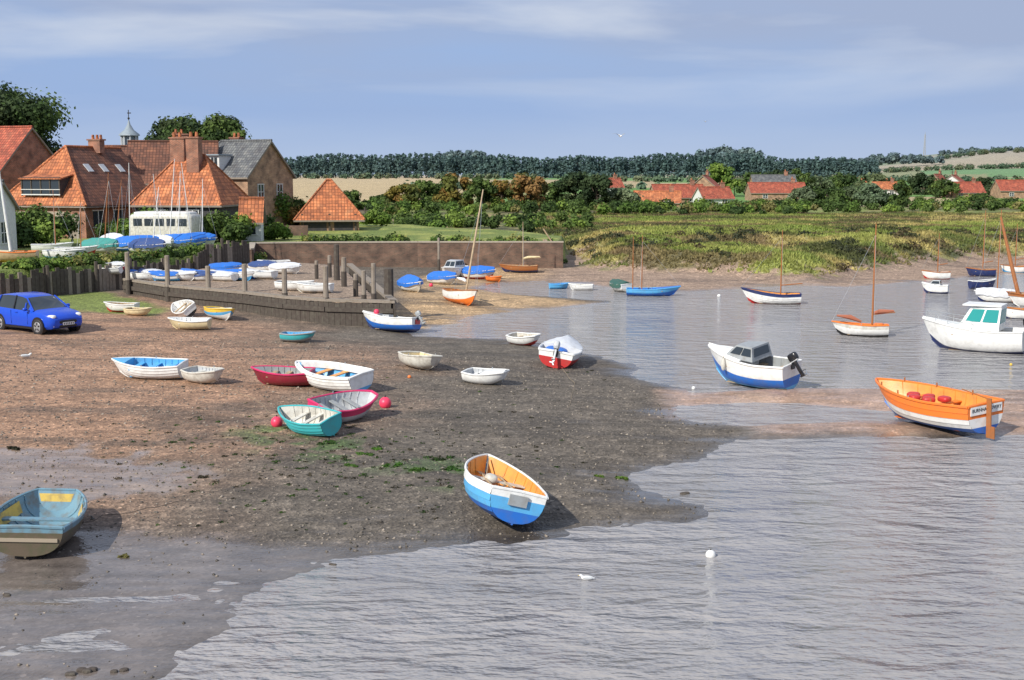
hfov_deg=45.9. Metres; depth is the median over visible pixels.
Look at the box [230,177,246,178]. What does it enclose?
fascia
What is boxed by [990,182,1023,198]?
walls
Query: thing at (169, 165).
hip tiles
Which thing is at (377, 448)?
seaweed clump
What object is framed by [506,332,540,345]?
rowing boat
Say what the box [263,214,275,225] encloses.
garden shrub
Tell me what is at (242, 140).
ridge tiles
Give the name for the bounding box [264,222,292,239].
garden shrub
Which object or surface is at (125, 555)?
seaweed clump
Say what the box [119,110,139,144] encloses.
cupola tower
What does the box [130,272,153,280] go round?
sailing dinghy
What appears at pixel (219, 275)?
sailing dinghy
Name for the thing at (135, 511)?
mooring rope
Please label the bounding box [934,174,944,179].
roof
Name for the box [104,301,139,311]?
rowing boat
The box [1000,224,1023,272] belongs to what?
sailing boat
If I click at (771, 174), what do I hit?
ridge tiles
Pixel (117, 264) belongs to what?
sailing dinghy
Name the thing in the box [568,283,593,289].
rowing boat
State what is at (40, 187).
balcony post
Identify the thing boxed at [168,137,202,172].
chimney
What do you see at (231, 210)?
walls
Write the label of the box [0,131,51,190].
walls
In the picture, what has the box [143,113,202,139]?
oak tree
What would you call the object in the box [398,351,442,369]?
rowing boat
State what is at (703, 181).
walls
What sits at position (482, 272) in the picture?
covered boat
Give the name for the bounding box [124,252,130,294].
mooring post
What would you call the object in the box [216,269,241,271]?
sailing dinghy
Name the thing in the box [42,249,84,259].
sailing dinghy
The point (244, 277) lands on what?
mooring post
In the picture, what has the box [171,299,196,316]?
rowing boat
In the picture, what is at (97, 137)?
chimney pot
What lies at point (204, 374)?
rowing boat
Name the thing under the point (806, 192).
broadleaf tree
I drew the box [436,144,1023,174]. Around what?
hill woodland
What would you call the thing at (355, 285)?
mooring post
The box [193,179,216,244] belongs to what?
sailing dinghy
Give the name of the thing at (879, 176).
broadleaf tree
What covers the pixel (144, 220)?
caravan
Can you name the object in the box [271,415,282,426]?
mooring buoy
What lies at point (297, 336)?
rowing boat
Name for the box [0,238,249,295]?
timber revetment
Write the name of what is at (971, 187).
roof
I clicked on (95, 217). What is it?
glazing
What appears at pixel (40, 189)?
balcony rail
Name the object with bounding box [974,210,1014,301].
covered boat
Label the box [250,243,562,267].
wall
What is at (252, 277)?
sailing dinghy
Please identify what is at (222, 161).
dormer
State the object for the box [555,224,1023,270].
saltmarsh shrubs
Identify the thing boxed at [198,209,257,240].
garden shrub
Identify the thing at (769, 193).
fascia
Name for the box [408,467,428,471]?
seaweed clump
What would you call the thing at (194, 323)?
rowing boat
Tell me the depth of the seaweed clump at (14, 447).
28.05 m
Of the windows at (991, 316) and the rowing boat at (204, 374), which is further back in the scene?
the windows at (991, 316)
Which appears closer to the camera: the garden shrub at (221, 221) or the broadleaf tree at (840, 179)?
the garden shrub at (221, 221)
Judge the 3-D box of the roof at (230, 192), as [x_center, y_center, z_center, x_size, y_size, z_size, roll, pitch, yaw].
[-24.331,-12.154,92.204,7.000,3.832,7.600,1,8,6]
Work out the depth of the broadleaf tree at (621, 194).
189.47 m
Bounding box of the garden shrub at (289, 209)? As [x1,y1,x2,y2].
[272,187,301,224]
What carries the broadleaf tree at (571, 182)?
on the ground at (286, 553)
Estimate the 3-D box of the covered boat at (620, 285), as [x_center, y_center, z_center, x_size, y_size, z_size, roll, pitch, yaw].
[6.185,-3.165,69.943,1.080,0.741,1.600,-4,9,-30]
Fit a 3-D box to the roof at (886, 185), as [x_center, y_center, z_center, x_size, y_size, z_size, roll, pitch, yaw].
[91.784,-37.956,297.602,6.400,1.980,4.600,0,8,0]
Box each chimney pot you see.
[91,135,101,138]
[172,132,197,136]
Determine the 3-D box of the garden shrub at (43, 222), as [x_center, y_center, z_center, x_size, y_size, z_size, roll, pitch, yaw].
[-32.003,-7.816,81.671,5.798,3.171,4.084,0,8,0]
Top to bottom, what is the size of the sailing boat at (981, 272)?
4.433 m
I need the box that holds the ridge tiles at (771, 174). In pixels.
[751,174,794,174]
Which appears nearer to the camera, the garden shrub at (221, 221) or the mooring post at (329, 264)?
the mooring post at (329, 264)
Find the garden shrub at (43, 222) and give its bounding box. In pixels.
[15,203,86,243]
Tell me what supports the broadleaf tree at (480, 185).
on the ground at (286, 553)
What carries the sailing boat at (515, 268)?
on the ground at (286, 553)
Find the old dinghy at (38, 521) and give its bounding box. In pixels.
[0,488,87,558]
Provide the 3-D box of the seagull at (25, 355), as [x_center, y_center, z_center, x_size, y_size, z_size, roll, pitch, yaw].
[-16.569,0.535,41.209,0.449,0.188,0.128,-3,8,-20]
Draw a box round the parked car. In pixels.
[0,292,81,334]
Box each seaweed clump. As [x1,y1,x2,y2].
[6,446,20,449]
[117,553,129,557]
[316,439,335,444]
[344,463,357,466]
[355,451,374,455]
[371,447,382,450]
[382,461,402,467]
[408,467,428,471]
[423,455,454,460]
[445,465,464,470]
[615,475,628,479]
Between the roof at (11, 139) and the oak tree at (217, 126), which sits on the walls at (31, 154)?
the roof at (11, 139)
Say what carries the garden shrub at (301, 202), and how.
on the ground at (286, 553)
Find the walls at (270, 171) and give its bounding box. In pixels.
[232,145,293,224]
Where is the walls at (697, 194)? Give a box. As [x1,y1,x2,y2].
[693,189,733,203]
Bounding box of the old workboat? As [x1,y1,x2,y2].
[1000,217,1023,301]
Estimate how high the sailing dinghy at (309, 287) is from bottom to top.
0.535 m
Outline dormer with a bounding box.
[207,155,230,169]
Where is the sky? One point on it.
(541, 79)
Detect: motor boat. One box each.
[362,309,425,331]
[538,335,582,367]
[708,341,808,389]
[922,280,948,293]
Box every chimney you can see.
[86,139,105,152]
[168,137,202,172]
[229,137,243,139]
[669,186,673,191]
[719,182,725,187]
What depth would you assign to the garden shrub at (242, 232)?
84.36 m
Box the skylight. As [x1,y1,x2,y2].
[83,164,125,171]
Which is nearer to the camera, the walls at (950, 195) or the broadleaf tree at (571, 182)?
the broadleaf tree at (571, 182)
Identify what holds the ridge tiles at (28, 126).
on the roof at (11, 139)
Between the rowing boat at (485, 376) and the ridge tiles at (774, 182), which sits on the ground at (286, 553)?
the rowing boat at (485, 376)
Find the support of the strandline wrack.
on the ground at (286, 553)
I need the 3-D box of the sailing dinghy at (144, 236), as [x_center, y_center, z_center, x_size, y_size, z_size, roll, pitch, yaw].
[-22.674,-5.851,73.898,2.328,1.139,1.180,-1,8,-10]
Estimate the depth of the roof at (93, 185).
92.81 m
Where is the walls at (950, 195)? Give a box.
[945,192,972,197]
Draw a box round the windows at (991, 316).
[962,308,1006,323]
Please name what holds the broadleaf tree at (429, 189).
on the ground at (286, 553)
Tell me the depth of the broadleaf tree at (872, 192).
204.22 m
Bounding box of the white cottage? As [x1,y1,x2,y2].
[0,179,19,249]
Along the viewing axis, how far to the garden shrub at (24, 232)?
79.29 m
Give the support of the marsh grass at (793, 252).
on the ground at (286, 553)
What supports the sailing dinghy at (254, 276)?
on the ground at (286, 553)
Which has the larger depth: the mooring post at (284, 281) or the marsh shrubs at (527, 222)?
the marsh shrubs at (527, 222)
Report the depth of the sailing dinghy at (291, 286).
57.26 m
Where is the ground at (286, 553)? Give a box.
[0,151,1023,679]
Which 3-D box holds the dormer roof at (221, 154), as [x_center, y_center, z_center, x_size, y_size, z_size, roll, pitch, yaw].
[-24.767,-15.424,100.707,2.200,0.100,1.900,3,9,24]
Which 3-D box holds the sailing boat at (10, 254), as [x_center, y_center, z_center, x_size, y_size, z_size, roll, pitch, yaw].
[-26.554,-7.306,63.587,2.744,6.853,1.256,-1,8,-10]
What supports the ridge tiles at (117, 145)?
on the roof
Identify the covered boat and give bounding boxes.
[397,274,422,291]
[426,271,456,284]
[461,265,495,278]
[609,279,631,291]
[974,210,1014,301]
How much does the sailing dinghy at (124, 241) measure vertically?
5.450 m
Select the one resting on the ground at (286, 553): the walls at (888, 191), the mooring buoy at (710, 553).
the walls at (888, 191)
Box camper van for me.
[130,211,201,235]
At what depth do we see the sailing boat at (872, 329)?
50.31 m
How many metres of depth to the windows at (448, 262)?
76.96 m
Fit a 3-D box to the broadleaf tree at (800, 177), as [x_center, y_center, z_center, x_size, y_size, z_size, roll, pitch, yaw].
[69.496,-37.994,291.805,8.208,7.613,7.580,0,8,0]
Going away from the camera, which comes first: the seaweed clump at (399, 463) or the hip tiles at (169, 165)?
the seaweed clump at (399, 463)
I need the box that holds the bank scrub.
[1,230,567,271]
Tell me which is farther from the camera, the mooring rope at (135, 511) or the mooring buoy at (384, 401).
the mooring buoy at (384, 401)
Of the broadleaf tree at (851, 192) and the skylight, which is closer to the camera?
the skylight
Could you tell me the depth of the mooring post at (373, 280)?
52.74 m
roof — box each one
[0,128,51,169]
[11,147,146,207]
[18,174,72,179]
[126,142,218,183]
[131,156,246,205]
[206,154,232,155]
[218,141,295,178]
[610,178,624,187]
[633,191,681,202]
[650,185,703,197]
[692,187,734,198]
[704,176,719,185]
[744,183,805,192]
[749,175,796,181]
[871,182,896,189]
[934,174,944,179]
[952,182,986,192]
[990,180,1023,190]
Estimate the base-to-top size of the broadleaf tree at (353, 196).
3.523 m
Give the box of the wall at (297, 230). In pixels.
[285,225,307,235]
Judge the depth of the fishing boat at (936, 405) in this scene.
31.56 m
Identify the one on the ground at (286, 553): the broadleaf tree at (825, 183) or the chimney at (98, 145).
the broadleaf tree at (825, 183)
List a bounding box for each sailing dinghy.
[31,196,73,256]
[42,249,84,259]
[54,195,97,255]
[79,173,118,253]
[99,180,123,250]
[102,266,122,273]
[105,261,124,269]
[116,173,139,253]
[128,187,165,251]
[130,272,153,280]
[131,235,158,238]
[143,269,163,272]
[147,270,179,280]
[153,175,173,247]
[166,159,182,233]
[166,171,192,248]
[176,270,196,280]
[180,268,204,270]
[181,163,207,245]
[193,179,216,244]
[193,270,216,280]
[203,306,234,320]
[209,262,241,269]
[210,270,238,280]
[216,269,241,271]
[237,272,252,280]
[239,268,263,278]
[239,270,258,278]
[247,269,277,278]
[248,260,276,269]
[257,259,289,262]
[268,262,301,273]
[274,280,313,290]
[293,281,334,292]
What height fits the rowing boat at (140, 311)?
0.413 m
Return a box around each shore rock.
[65,671,76,675]
[76,667,97,673]
[110,667,128,672]
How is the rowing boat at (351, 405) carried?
on the ground at (286, 553)
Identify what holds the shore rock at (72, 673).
on the ground at (286, 553)
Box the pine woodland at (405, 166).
[284,152,881,177]
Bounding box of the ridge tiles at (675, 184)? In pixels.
[651,184,702,184]
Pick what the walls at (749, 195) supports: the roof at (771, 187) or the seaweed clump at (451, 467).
the roof at (771, 187)
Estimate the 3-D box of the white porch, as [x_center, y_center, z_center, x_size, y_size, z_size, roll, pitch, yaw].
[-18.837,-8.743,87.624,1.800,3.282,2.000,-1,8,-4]
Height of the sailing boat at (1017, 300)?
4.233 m
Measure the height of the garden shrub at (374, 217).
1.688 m
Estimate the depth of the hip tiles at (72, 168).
92.39 m
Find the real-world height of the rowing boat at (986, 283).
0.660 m
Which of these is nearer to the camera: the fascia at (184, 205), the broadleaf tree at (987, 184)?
the fascia at (184, 205)
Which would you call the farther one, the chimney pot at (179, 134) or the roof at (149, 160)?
the roof at (149, 160)
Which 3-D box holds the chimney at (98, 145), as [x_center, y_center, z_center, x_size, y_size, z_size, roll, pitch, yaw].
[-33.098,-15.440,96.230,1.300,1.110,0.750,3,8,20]
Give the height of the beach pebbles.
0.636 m
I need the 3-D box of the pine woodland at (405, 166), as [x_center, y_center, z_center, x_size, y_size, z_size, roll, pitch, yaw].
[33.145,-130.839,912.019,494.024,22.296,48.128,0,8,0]
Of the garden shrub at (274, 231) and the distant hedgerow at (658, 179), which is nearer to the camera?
the garden shrub at (274, 231)
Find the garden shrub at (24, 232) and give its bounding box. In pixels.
[16,216,36,247]
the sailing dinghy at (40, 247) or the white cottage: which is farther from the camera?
the white cottage
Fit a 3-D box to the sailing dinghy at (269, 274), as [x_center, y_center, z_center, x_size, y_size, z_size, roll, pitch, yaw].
[-13.397,-3.482,64.011,1.912,0.535,1.006,3,8,20]
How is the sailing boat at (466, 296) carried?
on the ground at (286, 553)
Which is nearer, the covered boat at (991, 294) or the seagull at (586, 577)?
the seagull at (586, 577)
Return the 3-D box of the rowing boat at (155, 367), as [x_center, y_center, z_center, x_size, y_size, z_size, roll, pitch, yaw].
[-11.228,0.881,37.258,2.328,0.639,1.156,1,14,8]
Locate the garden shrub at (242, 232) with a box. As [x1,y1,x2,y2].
[220,222,252,241]
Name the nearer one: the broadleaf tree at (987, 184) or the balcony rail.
the balcony rail
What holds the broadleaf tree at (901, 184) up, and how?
on the ground at (286, 553)
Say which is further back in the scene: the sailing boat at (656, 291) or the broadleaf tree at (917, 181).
the broadleaf tree at (917, 181)
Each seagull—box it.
[21,353,31,357]
[578,574,594,579]
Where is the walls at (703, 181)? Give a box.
[695,177,712,185]
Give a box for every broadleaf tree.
[343,189,369,209]
[369,194,387,202]
[384,182,422,208]
[414,179,443,201]
[432,171,474,205]
[459,175,498,202]
[490,179,522,202]
[509,172,549,207]
[539,181,565,202]
[554,171,588,202]
[581,173,612,204]
[603,187,643,203]
[698,162,740,190]
[735,171,760,194]
[761,168,783,173]
[787,185,816,203]
[789,168,816,188]
[803,175,834,194]
[812,185,850,204]
[827,172,857,187]
[844,186,862,205]
[849,172,888,194]
[853,183,889,205]
[879,190,910,206]
[891,179,912,196]
[906,171,939,194]
[927,177,960,197]
[969,192,994,201]
[976,177,993,194]
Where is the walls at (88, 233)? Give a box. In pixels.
[15,206,134,238]
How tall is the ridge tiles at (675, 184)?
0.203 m
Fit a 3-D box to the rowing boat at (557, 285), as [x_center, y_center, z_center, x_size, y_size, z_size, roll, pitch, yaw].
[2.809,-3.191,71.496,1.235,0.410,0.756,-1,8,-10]
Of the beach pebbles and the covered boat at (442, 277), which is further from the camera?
the covered boat at (442, 277)
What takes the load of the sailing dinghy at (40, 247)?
on the ground at (286, 553)
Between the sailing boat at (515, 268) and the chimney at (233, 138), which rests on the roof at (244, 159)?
the chimney at (233, 138)
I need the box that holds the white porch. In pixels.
[238,197,266,240]
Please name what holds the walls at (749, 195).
on the ground at (286, 553)
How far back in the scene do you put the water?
20.89 m
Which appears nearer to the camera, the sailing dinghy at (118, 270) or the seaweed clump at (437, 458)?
the seaweed clump at (437, 458)
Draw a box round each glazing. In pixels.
[93,210,123,226]
[258,184,281,198]
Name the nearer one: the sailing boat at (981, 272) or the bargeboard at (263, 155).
the sailing boat at (981, 272)
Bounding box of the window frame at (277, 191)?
[257,184,282,199]
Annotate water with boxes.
[0,274,1023,679]
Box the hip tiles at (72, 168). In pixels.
[10,145,86,206]
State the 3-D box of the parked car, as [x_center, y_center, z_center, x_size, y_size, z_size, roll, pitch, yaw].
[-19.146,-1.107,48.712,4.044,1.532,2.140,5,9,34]
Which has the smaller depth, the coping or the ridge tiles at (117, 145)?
the coping
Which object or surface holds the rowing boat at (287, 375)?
on the ground at (286, 553)
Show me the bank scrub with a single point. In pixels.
(64, 262)
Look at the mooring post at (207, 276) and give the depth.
58.23 m
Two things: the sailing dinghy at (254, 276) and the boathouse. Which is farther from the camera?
the boathouse
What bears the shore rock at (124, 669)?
on the ground at (286, 553)
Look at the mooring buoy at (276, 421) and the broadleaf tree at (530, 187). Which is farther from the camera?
the broadleaf tree at (530, 187)
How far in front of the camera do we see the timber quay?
54.91 m
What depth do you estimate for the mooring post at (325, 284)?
53.24 m
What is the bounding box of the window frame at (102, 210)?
[92,208,134,227]
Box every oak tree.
[0,81,78,153]
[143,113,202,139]
[194,111,251,141]
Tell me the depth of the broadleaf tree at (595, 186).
188.91 m
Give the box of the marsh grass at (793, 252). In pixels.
[533,211,1023,276]
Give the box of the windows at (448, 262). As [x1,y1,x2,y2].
[445,261,463,265]
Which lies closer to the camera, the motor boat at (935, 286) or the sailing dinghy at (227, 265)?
the sailing dinghy at (227, 265)
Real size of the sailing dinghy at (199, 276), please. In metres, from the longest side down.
1.806 x 0.930 x 0.562 m
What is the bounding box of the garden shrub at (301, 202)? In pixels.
[291,196,307,224]
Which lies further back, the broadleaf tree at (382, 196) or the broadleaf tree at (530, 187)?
the broadleaf tree at (382, 196)
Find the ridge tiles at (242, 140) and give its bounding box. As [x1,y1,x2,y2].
[220,139,271,141]
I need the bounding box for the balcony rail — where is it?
[21,189,59,194]
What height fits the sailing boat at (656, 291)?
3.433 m
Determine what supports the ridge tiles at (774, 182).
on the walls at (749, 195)
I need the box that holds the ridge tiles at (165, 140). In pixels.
[127,140,217,141]
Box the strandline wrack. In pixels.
[60,365,661,538]
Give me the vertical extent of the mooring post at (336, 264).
3.389 m
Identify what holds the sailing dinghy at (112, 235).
on the ground at (286, 553)
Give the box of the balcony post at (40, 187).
[21,177,60,195]
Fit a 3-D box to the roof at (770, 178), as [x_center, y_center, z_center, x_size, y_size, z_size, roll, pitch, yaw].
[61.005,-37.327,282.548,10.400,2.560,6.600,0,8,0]
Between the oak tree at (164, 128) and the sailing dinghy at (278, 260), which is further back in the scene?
the oak tree at (164, 128)
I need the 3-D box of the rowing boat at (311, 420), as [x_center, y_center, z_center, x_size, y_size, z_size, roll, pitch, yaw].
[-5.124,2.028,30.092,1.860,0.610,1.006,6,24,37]
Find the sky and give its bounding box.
[0,0,1023,174]
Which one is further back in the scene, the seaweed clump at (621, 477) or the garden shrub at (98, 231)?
the garden shrub at (98, 231)
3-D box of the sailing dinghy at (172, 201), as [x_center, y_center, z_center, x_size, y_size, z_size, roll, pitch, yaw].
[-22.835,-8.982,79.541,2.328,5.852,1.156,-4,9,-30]
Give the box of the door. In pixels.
[69,214,79,238]
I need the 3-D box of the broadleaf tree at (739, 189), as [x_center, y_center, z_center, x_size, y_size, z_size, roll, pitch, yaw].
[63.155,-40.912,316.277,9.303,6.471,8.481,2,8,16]
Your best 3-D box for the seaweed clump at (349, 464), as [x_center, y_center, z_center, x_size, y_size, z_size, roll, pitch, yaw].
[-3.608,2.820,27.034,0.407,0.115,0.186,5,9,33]
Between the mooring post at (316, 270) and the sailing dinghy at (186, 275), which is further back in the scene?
the mooring post at (316, 270)
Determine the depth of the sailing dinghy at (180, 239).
75.53 m
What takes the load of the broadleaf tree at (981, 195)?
on the ground at (286, 553)
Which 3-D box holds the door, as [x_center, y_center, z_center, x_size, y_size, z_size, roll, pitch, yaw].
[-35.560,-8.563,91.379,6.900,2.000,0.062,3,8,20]
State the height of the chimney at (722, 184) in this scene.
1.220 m
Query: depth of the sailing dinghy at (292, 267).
66.93 m
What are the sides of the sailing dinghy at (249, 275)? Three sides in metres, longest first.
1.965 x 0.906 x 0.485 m
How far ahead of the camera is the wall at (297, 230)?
95.65 m
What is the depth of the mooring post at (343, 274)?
59.44 m
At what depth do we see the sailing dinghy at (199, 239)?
76.67 m
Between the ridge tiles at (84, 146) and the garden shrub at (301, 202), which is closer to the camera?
the ridge tiles at (84, 146)
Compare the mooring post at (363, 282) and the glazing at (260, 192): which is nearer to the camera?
the mooring post at (363, 282)
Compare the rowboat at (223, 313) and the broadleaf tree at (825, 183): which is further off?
the broadleaf tree at (825, 183)
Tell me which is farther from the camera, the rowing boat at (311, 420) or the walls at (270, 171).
the walls at (270, 171)
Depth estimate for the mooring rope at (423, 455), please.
28.23 m
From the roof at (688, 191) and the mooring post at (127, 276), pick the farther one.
the roof at (688, 191)
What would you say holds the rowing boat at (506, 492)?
on the ground at (286, 553)
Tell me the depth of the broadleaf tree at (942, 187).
283.57 m
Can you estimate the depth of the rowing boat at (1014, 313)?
56.43 m
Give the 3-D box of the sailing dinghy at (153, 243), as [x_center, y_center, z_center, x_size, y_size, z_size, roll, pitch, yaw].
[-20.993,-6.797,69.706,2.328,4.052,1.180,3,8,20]
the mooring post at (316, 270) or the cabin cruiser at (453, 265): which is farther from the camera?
the cabin cruiser at (453, 265)
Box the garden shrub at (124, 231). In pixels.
[112,202,167,235]
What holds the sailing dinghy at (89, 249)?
on the ground at (286, 553)
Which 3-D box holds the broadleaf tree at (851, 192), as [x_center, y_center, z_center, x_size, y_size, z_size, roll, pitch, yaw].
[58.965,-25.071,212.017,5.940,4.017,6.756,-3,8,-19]
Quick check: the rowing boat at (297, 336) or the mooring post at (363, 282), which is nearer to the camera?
the rowing boat at (297, 336)
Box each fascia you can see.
[130,204,238,206]
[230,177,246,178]
[751,193,788,193]
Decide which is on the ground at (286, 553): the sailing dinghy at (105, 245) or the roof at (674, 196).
the sailing dinghy at (105, 245)
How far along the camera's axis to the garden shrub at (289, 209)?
103.07 m
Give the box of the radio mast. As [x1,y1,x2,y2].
[923,134,925,155]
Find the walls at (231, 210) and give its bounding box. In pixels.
[135,206,238,217]
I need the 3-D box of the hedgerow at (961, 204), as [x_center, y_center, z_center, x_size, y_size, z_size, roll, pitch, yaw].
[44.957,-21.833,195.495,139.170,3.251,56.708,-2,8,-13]
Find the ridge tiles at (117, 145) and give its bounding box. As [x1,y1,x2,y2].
[105,145,126,146]
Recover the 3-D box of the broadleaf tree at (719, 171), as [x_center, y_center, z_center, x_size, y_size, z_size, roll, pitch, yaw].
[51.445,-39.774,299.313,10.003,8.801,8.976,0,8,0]
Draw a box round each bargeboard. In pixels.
[0,128,52,172]
[247,141,296,179]
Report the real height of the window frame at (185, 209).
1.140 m
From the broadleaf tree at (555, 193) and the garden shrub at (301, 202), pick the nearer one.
the garden shrub at (301, 202)
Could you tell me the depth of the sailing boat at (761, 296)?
62.91 m
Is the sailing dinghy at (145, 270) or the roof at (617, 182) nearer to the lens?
the sailing dinghy at (145, 270)
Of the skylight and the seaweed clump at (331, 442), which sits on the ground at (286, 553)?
the seaweed clump at (331, 442)
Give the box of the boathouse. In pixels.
[293,178,365,230]
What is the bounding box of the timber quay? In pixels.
[122,263,397,326]
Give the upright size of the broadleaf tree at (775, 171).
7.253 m
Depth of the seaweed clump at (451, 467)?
26.92 m
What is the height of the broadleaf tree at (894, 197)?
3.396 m
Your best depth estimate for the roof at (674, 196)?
209.35 m
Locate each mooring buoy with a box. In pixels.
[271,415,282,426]
[379,396,400,407]
[706,549,715,557]
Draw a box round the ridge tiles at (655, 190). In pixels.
[633,190,681,190]
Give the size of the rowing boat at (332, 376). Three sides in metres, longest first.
2.920 x 1.377 x 0.722 m
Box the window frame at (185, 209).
[155,209,198,212]
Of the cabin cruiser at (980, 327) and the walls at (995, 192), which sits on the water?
the cabin cruiser at (980, 327)
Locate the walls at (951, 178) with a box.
[947,176,957,180]
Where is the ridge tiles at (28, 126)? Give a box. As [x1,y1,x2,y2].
[0,125,32,127]
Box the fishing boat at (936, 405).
[875,377,1004,438]
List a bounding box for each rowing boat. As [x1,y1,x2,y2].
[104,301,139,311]
[111,356,188,378]
[123,307,151,315]
[167,316,211,329]
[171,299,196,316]
[180,365,223,383]
[251,365,315,385]
[277,405,341,435]
[279,330,315,341]
[295,360,373,391]
[307,390,378,422]
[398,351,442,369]
[461,367,509,384]
[464,453,548,524]
[485,276,501,281]
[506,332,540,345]
[548,282,568,288]
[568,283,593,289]
[968,278,995,288]
[1006,307,1023,318]
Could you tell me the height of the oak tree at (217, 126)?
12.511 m
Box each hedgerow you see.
[303,146,1023,188]
[364,193,1023,214]
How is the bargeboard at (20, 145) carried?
attached to the roof at (11, 139)
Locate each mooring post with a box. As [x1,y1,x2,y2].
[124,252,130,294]
[164,255,169,301]
[205,266,210,287]
[242,264,247,294]
[282,268,287,294]
[314,261,318,278]
[323,266,328,297]
[327,255,331,276]
[334,244,339,279]
[341,257,346,286]
[353,274,357,296]
[361,270,366,298]
[371,263,376,303]
[383,268,393,303]
[437,238,439,270]
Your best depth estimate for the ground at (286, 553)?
30.30 m
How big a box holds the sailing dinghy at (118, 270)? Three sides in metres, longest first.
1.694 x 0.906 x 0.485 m
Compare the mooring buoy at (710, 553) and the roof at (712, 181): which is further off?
the roof at (712, 181)
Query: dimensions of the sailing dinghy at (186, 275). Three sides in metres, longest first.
1.626 x 0.930 x 0.557 m
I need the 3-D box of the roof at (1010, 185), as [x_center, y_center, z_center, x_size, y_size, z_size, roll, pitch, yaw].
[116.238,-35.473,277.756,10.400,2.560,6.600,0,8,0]
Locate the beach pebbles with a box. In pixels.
[0,334,738,677]
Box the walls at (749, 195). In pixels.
[745,186,797,200]
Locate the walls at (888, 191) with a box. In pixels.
[887,190,898,194]
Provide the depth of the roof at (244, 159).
100.91 m
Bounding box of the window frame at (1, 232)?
[0,221,7,244]
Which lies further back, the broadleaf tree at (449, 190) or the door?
the broadleaf tree at (449, 190)
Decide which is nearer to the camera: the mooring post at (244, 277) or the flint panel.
the mooring post at (244, 277)
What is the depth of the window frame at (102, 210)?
91.24 m
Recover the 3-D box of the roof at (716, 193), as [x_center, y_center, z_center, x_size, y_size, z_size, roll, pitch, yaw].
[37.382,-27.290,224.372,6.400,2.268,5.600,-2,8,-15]
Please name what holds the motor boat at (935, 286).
on the water
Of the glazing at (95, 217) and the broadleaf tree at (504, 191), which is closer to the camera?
the glazing at (95, 217)
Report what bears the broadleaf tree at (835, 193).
on the ground at (286, 553)
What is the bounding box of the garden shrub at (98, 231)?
[94,220,119,236]
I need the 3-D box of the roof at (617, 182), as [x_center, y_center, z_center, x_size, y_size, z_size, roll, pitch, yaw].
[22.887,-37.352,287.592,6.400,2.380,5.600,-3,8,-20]
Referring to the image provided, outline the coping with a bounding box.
[249,241,563,249]
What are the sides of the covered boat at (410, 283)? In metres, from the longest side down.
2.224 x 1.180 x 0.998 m
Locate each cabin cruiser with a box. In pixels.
[441,259,465,276]
[922,301,1023,353]
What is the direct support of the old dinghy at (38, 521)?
on the ground at (286, 553)
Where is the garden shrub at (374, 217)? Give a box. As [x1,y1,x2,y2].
[361,209,390,225]
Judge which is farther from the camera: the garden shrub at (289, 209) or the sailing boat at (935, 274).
the garden shrub at (289, 209)
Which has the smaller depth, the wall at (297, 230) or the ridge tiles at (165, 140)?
the wall at (297, 230)
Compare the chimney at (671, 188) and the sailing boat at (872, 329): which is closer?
the sailing boat at (872, 329)
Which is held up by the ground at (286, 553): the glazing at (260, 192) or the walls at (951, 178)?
the walls at (951, 178)
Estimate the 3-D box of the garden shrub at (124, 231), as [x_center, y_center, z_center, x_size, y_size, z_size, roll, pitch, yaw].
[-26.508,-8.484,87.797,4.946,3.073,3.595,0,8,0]
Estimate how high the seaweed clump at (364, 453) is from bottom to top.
0.116 m
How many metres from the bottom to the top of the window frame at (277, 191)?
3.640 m
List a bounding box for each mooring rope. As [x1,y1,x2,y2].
[88,500,182,521]
[377,440,463,477]
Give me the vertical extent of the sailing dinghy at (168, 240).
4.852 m
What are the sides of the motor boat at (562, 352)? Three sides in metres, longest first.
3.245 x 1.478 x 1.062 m
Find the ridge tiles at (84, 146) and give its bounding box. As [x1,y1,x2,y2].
[66,145,120,148]
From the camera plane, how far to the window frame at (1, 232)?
75.51 m
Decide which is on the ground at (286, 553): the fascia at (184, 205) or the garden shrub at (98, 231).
the garden shrub at (98, 231)
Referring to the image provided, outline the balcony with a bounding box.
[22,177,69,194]
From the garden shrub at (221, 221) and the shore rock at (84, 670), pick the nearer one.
the shore rock at (84, 670)
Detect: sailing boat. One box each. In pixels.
[0,174,38,265]
[442,189,483,305]
[499,227,540,272]
[626,235,680,295]
[741,230,802,303]
[831,224,894,336]
[921,233,950,278]
[965,211,996,276]
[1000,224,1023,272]
[1008,271,1023,305]
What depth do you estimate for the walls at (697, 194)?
223.16 m
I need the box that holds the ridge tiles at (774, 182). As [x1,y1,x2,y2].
[747,182,804,182]
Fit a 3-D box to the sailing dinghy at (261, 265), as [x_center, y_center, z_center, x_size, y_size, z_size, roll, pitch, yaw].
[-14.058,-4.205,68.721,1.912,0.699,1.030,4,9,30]
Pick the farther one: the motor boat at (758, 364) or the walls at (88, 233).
the walls at (88, 233)
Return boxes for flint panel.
[18,211,63,216]
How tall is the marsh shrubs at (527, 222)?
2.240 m
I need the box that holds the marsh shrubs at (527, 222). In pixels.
[359,207,594,231]
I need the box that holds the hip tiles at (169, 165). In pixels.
[128,154,248,205]

